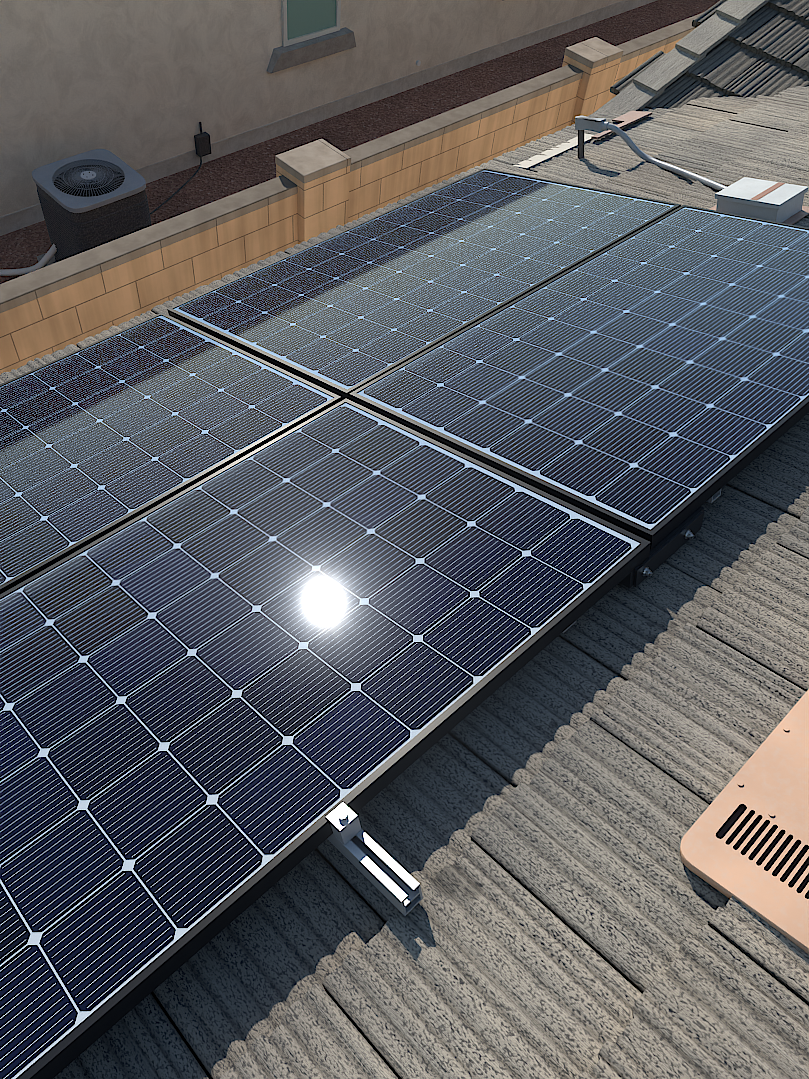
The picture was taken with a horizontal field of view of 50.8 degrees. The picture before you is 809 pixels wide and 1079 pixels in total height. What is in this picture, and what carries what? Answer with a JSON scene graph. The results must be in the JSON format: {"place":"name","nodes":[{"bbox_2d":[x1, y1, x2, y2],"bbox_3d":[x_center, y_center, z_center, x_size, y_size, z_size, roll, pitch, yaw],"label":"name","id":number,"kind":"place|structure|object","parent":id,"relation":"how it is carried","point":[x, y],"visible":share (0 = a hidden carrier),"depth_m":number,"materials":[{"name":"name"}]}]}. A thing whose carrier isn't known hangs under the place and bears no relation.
{"place":"outdoors","nodes":[
{"label":"outdoors","id":0,"kind":"place"},
{"bbox_2d":[37,253,55,266],"bbox_3d":[-2.718,-2.512,7.812,0.900,0.050,0.900,-35,63,-28],"label":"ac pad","id":1,"kind":"object","parent":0,"point":[50,261],"visible":0.14,"depth_m":7.75,"materials":[{"name":"grey concrete"}]},
{"bbox_2d":[32,149,151,261],"bbox_3d":[-2.678,-2.786,7.455,0.734,0.863,0.734,-35,63,-28],"label":"ac condenser","id":2,"kind":"object","parent":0,"point":[91,199],"visible":0.83,"depth_m":7.16,"materials":[{"name":"grey metal"}]},
{"bbox_2d":[0,0,656,235],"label":"neighbour wall","id":3,"kind":"structure","parent":0,"point":[143,88],"depth_m":8.39,"materials":[{"name":"beige paint"}]},
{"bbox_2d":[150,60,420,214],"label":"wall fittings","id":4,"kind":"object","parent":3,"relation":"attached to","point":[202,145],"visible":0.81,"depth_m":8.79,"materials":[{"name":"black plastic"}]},
{"bbox_2d":[267,0,355,72],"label":"neighbour window","id":5,"kind":"structure","parent":3,"relation":"attached to","point":[311,30],"depth_m":8.88,"materials":[{"name":"grey"}]},
{"bbox_2d":[0,12,703,373],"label":"block wall","id":6,"kind":"structure","parent":0,"point":[316,188],"depth_m":5.68,"materials":[{"name":"beige brick"}]},
{"bbox_2d":[0,0,719,283],"bbox_3d":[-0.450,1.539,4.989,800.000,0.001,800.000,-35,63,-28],"label":"gravel ground","id":7,"kind":"structure","parent":0,"point":[211,181],"depth_m":9.93,"materials":[{"name":"brown gravel"}]},
{"bbox_2d":[0,244,56,275],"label":"pipe","id":8,"kind":"object","parent":7,"relation":"on","point":[46,258],"visible":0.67,"depth_m":7.59,"materials":[{"name":"grey plastic"}]},
{"bbox_3d":[3.419,2.326,3.045,20.980,2.800,10.205,-35,63,-28],"label":"house","id":9,"kind":"object","parent":7,"relation":"on","visible":0},
{"bbox_2d":[151,895,398,1078],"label":"roof tile gaps","id":10,"kind":"object","parent":9,"relation":"on","point":[182,1037],"depth_m":1.30,"materials":[{"name":"black"}]},
{"bbox_2d":[0,86,808,1078],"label":"roof tiles","id":11,"kind":"object","parent":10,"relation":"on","point":[528,826],"visible":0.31,"depth_m":1.41,"materials":[{"name":"concrete"}]},
{"bbox_2d":[326,489,720,915],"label":"panel mounting clamps","id":12,"kind":"object","parent":11,"relation":"on","point":[384,873],"visible":0.1,"depth_m":1.39,"materials":[{"name":"silver metal"}]},
{"bbox_2d":[0,312,341,593],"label":"solar panel","id":13,"kind":"object","parent":12,"relation":"on","point":[104,436],"visible":0.98,"depth_m":2.45,"materials":[{"name":"blue"}]},
{"bbox_2d":[0,398,650,1078],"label":"solar panel","id":14,"kind":"object","parent":12,"relation":"on","point":[226,690],"visible":1,"depth_m":1.66,"materials":[{"name":"blue"}]},
{"bbox_2d":[167,168,680,399],"bbox_3d":[0.100,-1.038,3.175,1.686,0.040,1.016,-35,46,-28],"label":"solar panel","id":15,"kind":"object","parent":12,"relation":"on","point":[344,314],"visible":1,"depth_m":3.07,"materials":[{"name":"blue"}]},
{"bbox_2d":[349,205,808,548],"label":"solar panel","id":16,"kind":"object","parent":12,"relation":"on","point":[650,382],"visible":1,"depth_m":2.37,"materials":[{"name":"blue"}]},
{"bbox_2d":[513,110,651,169],"bbox_3d":[0.926,-2.046,4.368,0.960,0.036,0.140,-35,46,-28],"label":"metal flashing","id":17,"kind":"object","parent":11,"relation":"on","point":[629,118],"depth_m":4.34,"materials":[{"name":"beige metal"}]},
{"bbox_2d":[575,116,726,190],"bbox_3d":[1.109,-1.675,3.768,0.319,0.236,0.992,-35,46,-28],"label":"conduit run","id":18,"kind":"object","parent":11,"relation":"on","point":[598,125],"visible":0.75,"depth_m":3.93,"materials":[{"name":"grey metal"}]},
{"bbox_2d":[680,689,808,954],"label":"roof vent","id":19,"kind":"object","parent":11,"relation":"on","point":[740,844],"visible":1,"depth_m":1.37,"materials":[{"name":"brown metal"}]},
{"bbox_2d":[737,726,788,816],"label":"screws","id":20,"kind":"object","parent":19,"relation":"attached to","point":[741,783],"visible":1,"depth_m":1.44,"materials":[{"name":"metal"}]},
{"bbox_2d":[710,177,808,224],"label":"junction box","id":21,"kind":"object","parent":11,"relation":"on","point":[780,202],"visible":0.79,"depth_m":3.27,"materials":[{"name":"grey"}]},
{"bbox_2d":[591,0,768,115],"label":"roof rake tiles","id":22,"kind":"object","parent":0,"point":[651,83],"visible":0.88,"depth_m":4.76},
{"bbox_2d":[610,0,808,109],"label":"gable roof tiles","id":23,"kind":"object","parent":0,"point":[763,50],"visible":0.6,"depth_m":4.74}
]}

